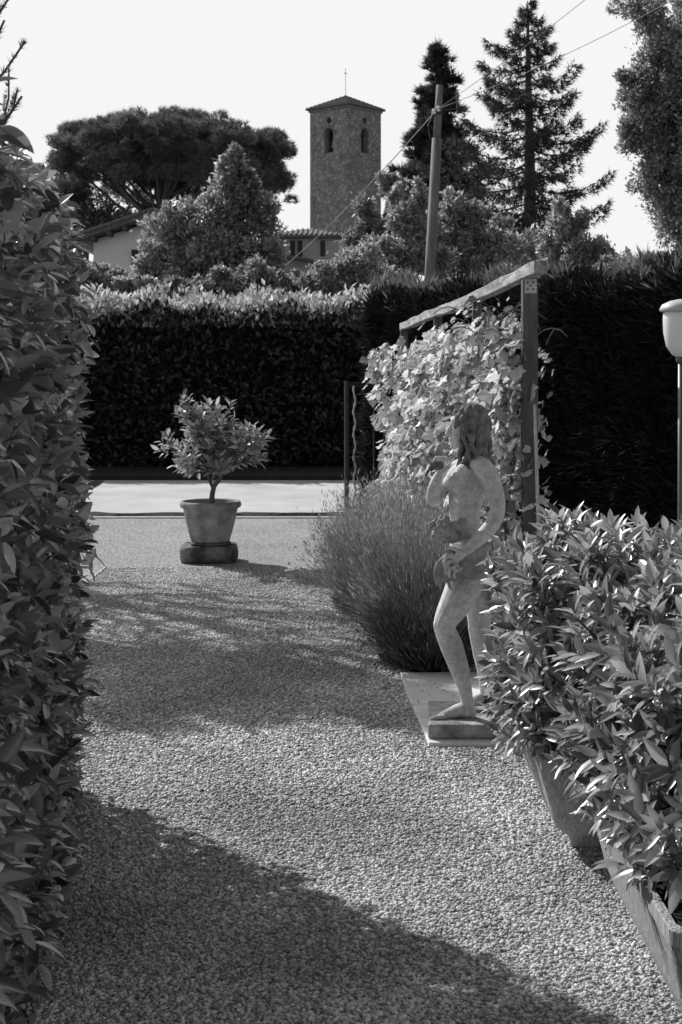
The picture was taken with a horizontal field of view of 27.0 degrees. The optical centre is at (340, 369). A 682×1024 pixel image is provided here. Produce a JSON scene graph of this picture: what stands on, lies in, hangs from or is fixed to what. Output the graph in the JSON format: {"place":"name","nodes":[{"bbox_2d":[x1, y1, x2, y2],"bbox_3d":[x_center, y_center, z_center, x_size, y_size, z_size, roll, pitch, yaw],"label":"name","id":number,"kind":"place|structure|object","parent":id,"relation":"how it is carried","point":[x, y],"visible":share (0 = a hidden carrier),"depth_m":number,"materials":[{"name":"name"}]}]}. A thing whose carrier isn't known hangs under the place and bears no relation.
{"place":"outdoors","nodes":[
{"label":"outdoors","id":0,"kind":"place"},
{"bbox_2d":[69,207,232,303],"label":"house","id":1,"kind":"structure","parent":0,"point":[114,243],"depth_m":45.00,"materials":[{"name":"paint"}]},
{"bbox_2d":[129,247,143,267],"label":"window","id":2,"kind":"structure","parent":1,"relation":"in","point":[133,251],"depth_m":44.95,"materials":[{"name":"paint"}]},
{"bbox_2d":[76,480,362,512],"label":"road","id":3,"kind":"structure","parent":0,"point":[150,496],"depth_m":18.29,"materials":[{"name":"grey asphalt"}]},
{"bbox_2d":[26,511,342,515],"bbox_3d":[0.000,1.581,15.585,24.000,0.047,0.424,0,0,0],"label":"road edge","id":4,"kind":"object","parent":3,"relation":"on","point":[95,513],"visible":0.26,"depth_m":15.49,"materials":[{"name":"soil"}]},
{"bbox_2d":[83,466,360,479],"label":"verge","id":5,"kind":"structure","parent":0,"point":[245,473],"depth_m":21.11,"materials":[{"name":"plant"}]},
{"bbox_2d":[63,278,387,466],"bbox_3d":[-3.154,0.101,23.284,9.069,3.178,1.812,0,0,0],"label":"laurel hedge","id":6,"kind":"object","parent":5,"relation":"on","point":[284,369],"visible":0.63,"depth_m":22.67,"materials":[{"name":"plant"}]},
{"bbox_2d":[271,228,343,300],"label":"house","id":7,"kind":"structure","parent":0,"point":[318,247],"depth_m":75.00,"materials":[{"name":"grey paint"}]},
{"bbox_2d":[289,239,296,255],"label":"window","id":8,"kind":"structure","parent":7,"relation":"in","point":[292,247],"depth_m":74.93,"materials":[{"name":"grey paint"}]},
{"bbox_2d":[296,239,303,256],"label":"window","id":9,"kind":"structure","parent":7,"relation":"in","point":[300,242],"depth_m":74.93,"materials":[{"name":"grey paint"}]},
{"bbox_2d":[319,239,326,257],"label":"window","id":10,"kind":"structure","parent":7,"relation":"in","point":[322,242],"depth_m":74.93,"materials":[{"name":"black glass"}]},
{"bbox_2d":[0,0,681,300],"label":"sky","id":11,"kind":"structure","parent":0,"point":[264,63],"materials":[{"name":"white"}]},
{"bbox_2d":[5,518,679,1023],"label":"gravel path","id":12,"kind":"structure","parent":0,"point":[159,542],"depth_m":6.01,"materials":[{"name":"grey gravel"}]},
{"bbox_2d":[0,0,28,124],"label":"pine tree","id":13,"kind":"object","parent":12,"relation":"on","point":[12,108],"visible":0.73,"depth_m":12.70,"materials":[{"name":"grey plant"}]},
{"bbox_2d":[0,76,104,1023],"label":"laurel hedge","id":14,"kind":"object","parent":12,"relation":"on","point":[45,468],"visible":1,"depth_m":3.61,"materials":[{"name":"grey plant"}]},
{"bbox_2d":[180,542,238,563],"bbox_3d":[-1.100,1.531,11.900,0.477,0.150,0.400,0,0,0],"label":"stone block","id":15,"kind":"object","parent":12,"relation":"on","point":[194,554],"depth_m":11.71,"materials":[{"name":"grey stone"}]},
{"bbox_2d":[190,541,230,545],"bbox_3d":[-1.092,1.446,11.900,0.344,0.024,0.344,0,0,0],"label":"pot saucer","id":16,"kind":"object","parent":15,"relation":"on","point":[210,544],"visible":0.59,"depth_m":11.76,"materials":[{"name":"ceramic"}]},
{"bbox_2d":[180,498,240,542],"bbox_3d":[-1.092,1.264,11.900,0.516,0.335,0.516,0,0,0],"label":"terracotta pot","id":17,"kind":"object","parent":16,"relation":"on","point":[207,522],"visible":0.99,"depth_m":11.73,"materials":[{"name":"ceramic"}]},
{"bbox_2d":[151,388,275,502],"bbox_3d":[-1.088,0.649,11.898,1.000,1.002,0.878,0,0,-12],"label":"citrus tree","id":18,"kind":"object","parent":17,"relation":"in","point":[207,435],"visible":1,"depth_m":11.81,"materials":[{"name":"grey plant"}]},
{"bbox_2d":[31,566,545,807],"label":"gravel stones","id":19,"kind":"object","parent":12,"relation":"on","point":[273,770],"visible":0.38,"depth_m":6.66,"materials":[{"name":"grey gravel"}]},
{"bbox_2d":[5,805,681,1023],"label":"gravel stones","id":20,"kind":"object","parent":12,"relation":"on","point":[329,1015],"visible":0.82,"depth_m":4.08,"materials":[{"name":"grey gravel"}]},
{"bbox_2d":[344,381,395,517],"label":"iron gate","id":21,"kind":"structure","parent":12,"relation":"on","point":[347,384],"depth_m":15.19,"materials":[{"name":"metal"}]},
{"bbox_2d":[285,487,480,615],"bbox_3d":[0.380,1.186,9.379,1.519,0.835,1.577,0,0,0],"label":"lavender bush","id":22,"kind":"object","parent":12,"relation":"on","point":[335,565],"visible":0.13,"depth_m":9.28,"materials":[{"name":"grey plant"}]},
{"bbox_2d":[295,465,482,563],"bbox_3d":[0.465,1.157,10.783,1.640,0.888,1.572,0,0,-24],"label":"lavender bush","id":23,"kind":"object","parent":12,"relation":"on","point":[390,490],"visible":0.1,"depth_m":10.72,"materials":[{"name":"grey plant"}]},
{"bbox_2d":[314,507,510,636],"bbox_3d":[0.560,1.220,8.482,1.442,0.766,1.382,0,0,0],"label":"lavender bush","id":24,"kind":"object","parent":12,"relation":"on","point":[404,574],"visible":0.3,"depth_m":8.36,"materials":[{"name":"grey plant"}]},
{"bbox_2d":[348,583,493,671],"bbox_3d":[0.457,1.384,7.673,0.864,0.439,0.848,0,0,35],"label":"shrub","id":25,"kind":"object","parent":12,"relation":"on","point":[406,639],"visible":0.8,"depth_m":7.51,"materials":[{"name":"black plant"}]},
{"bbox_2d":[400,672,479,706],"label":"paving slab","id":26,"kind":"structure","parent":12,"relation":"on","point":[411,681],"depth_m":7.08,"materials":[{"name":"grey stone"}]},
{"bbox_2d":[413,704,516,747],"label":"paving slab","id":27,"kind":"structure","parent":12,"relation":"on","point":[422,713],"depth_m":6.05,"materials":[{"name":"grey stone"}]},
{"bbox_2d":[426,402,510,738],"bbox_3d":[0.626,0.859,6.282,0.507,1.438,0.477,0,0,0],"label":"statue","id":28,"kind":"object","parent":27,"relation":"on","point":[468,478],"visible":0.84,"depth_m":6.16,"materials":[{"name":"stone"}]},
{"bbox_2d":[400,261,546,540],"bbox_3d":[0.893,0.483,11.375,0.113,2.234,6.277,0,0,-5],"label":"pergola","id":29,"kind":"object","parent":12,"relation":"on","point":[525,275],"visible":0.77,"depth_m":8.55,"materials":[{"name":"grey wood"}]},
{"bbox_2d":[359,295,568,541],"bbox_3d":[0.734,0.560,11.409,0.795,2.091,6.036,0,0,-6],"label":"grape vine","id":30,"kind":"object","parent":29,"relation":"attached to","point":[438,385],"visible":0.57,"depth_m":9.75,"materials":[{"name":"grey plant"}]},
{"bbox_2d":[533,405,540,535],"bbox_3d":[1.151,0.600,8.350,0.044,0.792,0.022,0,0,0],"label":"garden cane","id":31,"kind":"object","parent":29,"relation":"attached to","point":[536,467],"visible":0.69,"depth_m":8.34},
{"bbox_2d":[520,740,600,847],"bbox_3d":[1.010,1.425,5.060,0.732,0.350,0.992,0,0,0],"label":"trough planter","id":32,"kind":"object","parent":12,"relation":"on","point":[561,807],"visible":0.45,"depth_m":4.62,"materials":[{"name":"concrete"}]},
{"bbox_2d":[474,501,681,766],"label":"evergreen shrub","id":33,"kind":"object","parent":32,"relation":"in","point":[537,580],"visible":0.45,"depth_m":4.74,"materials":[{"name":"grey plant"}]},
{"bbox_2d":[594,819,681,1011],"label":"trough planter","id":34,"kind":"object","parent":12,"relation":"on","point":[658,927],"visible":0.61,"depth_m":3.42,"materials":[{"name":"concrete"}]},
{"bbox_2d":[540,547,681,915],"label":"evergreen shrub","id":35,"kind":"object","parent":34,"relation":"on","point":[619,752],"visible":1,"depth_m":3.58,"materials":[{"name":"grey plant"}]},
{"bbox_2d":[659,299,681,526],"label":"garden lamp","id":36,"kind":"object","parent":12,"relation":"on","point":[672,320],"visible":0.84,"depth_m":7.57,"materials":[{"name":"metal"}]},
{"bbox_2d":[305,68,385,233],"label":"bell tower","id":37,"kind":"structure","parent":0,"point":[345,145],"depth_m":118.50,"materials":[{"name":"stone"}]},
{"label":"ground","id":38,"kind":"structure","parent":0,"visible":0},
{"bbox_2d":[60,173,138,298],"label":"broadleaf tree","id":39,"kind":"object","parent":38,"relation":"on","point":[90,214],"visible":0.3,"depth_m":61.45,"materials":[{"name":"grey plant"}]},
{"bbox_2d":[69,253,161,298],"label":"shrub","id":40,"kind":"object","parent":38,"relation":"on","point":[121,280],"visible":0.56,"depth_m":25.27,"materials":[{"name":"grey plant"}]},
{"bbox_2d":[44,103,300,214],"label":"umbrella pine","id":41,"kind":"object","parent":38,"relation":"on","point":[164,154],"visible":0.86,"depth_m":57.15,"materials":[{"name":"grey plant"}]},
{"bbox_2d":[129,141,291,287],"bbox_3d":[-2.694,-1.624,29.982,3.193,6.458,2.126,0,0,23],"label":"broadleaf tree","id":42,"kind":"object","parent":38,"relation":"on","point":[204,233],"visible":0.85,"depth_m":29.73,"materials":[{"name":"grey plant"}]},
{"bbox_2d":[90,516,355,517],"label":"kerb","id":43,"kind":"structure","parent":38,"relation":"on","point":[236,517],"depth_m":15.30,"materials":[{"name":"stone"}]},
{"bbox_2d":[161,253,293,300],"bbox_3d":[-2.055,-0.258,25.568,2.448,3.717,1.204,0,0,0],"label":"shrub","id":44,"kind":"object","parent":38,"relation":"on","point":[221,276],"visible":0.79,"depth_m":25.39,"materials":[{"name":"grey plant"}]},
{"bbox_2d":[280,237,398,298],"bbox_3d":[-0.044,-0.390,25.475,2.243,3.981,1.342,0,0,0],"label":"shrub","id":45,"kind":"object","parent":38,"relation":"on","point":[351,265],"visible":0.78,"depth_m":25.27,"materials":[{"name":"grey plant"}]},
{"bbox_2d":[334,169,408,259],"bbox_3d":[0.766,-1.600,34.065,1.943,6.405,1.603,0,0,0],"label":"broadleaf tree","id":46,"kind":"object","parent":38,"relation":"on","point":[368,221],"visible":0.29,"depth_m":33.89,"materials":[{"name":"grey plant"}]},
{"bbox_2d":[357,174,461,280],"bbox_3d":[1.472,-1.323,31.157,2.336,5.847,1.844,0,0,0],"label":"broadleaf tree","id":47,"kind":"object","parent":38,"relation":"on","point":[407,218],"visible":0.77,"depth_m":30.78,"materials":[{"name":"grey plant"}]},
{"bbox_2d":[373,38,491,280],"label":"cypress tree","id":48,"kind":"object","parent":38,"relation":"on","point":[436,60],"visible":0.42,"depth_m":44.68,"materials":[{"name":"black plant"}]},
{"bbox_2d":[424,85,458,281],"bbox_3d":[1.679,-1.700,24.961,0.780,6.610,0.278,0,0,0],"label":"utility pole","id":49,"kind":"object","parent":38,"relation":"on","point":[431,238],"visible":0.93,"depth_m":24.93,"materials":[{"name":"grey wood"}]},
{"bbox_2d":[285,115,431,265],"bbox_3d":[0.044,-3.663,31.930,0.019,1.666,14.492,0,0,-13],"label":"overhead wire","id":50,"kind":"object","parent":49,"relation":"attached to","point":[366,187],"visible":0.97,"depth_m":29.47,"materials":[{"name":"grey metal"}]},
{"bbox_2d":[435,0,584,110],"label":"overhead wire","id":51,"kind":"object","parent":49,"relation":"attached to","point":[512,55],"visible":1,"depth_m":23.46,"materials":[{"name":"grey metal"}]},
{"bbox_2d":[439,0,672,108],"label":"overhead wire","id":52,"kind":"object","parent":49,"relation":"attached to","point":[556,58],"visible":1,"depth_m":23.54,"materials":[{"name":"grey metal"}]},
{"bbox_2d":[435,185,544,279],"bbox_3d":[3.358,-1.344,33.026,3.470,5.889,2.188,0,0,17],"label":"broadleaf tree","id":53,"kind":"object","parent":38,"relation":"on","point":[475,238],"visible":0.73,"depth_m":32.71,"materials":[{"name":"grey plant"}]},
{"bbox_2d":[409,0,617,243],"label":"spruce tree","id":54,"kind":"object","parent":38,"relation":"on","point":[531,183],"visible":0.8,"depth_m":39.54,"materials":[{"name":"grey plant"}]},
{"bbox_2d":[349,241,681,535],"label":"conifer hedge","id":55,"kind":"object","parent":38,"relation":"on","point":[609,411],"visible":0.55,"depth_m":13.83,"materials":[{"name":"plant"}]},
{"bbox_2d":[535,194,632,268],"bbox_3d":[4.923,-1.014,28.893,1.987,5.232,1.350,0,0,0],"label":"broadleaf tree","id":56,"kind":"object","parent":38,"relation":"on","point":[565,235],"visible":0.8,"depth_m":28.78,"materials":[{"name":"grey plant"}]},
{"bbox_2d":[592,249,670,272],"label":"shrub","id":57,"kind":"object","parent":38,"relation":"on","point":[606,259],"visible":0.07,"depth_m":19.98,"materials":[{"name":"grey plant"}]},
{"bbox_2d":[605,0,681,253],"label":"poplar tree","id":58,"kind":"object","parent":38,"relation":"on","point":[650,127],"visible":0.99,"depth_m":24.82,"materials":[{"name":"grey plant"}]}
]}

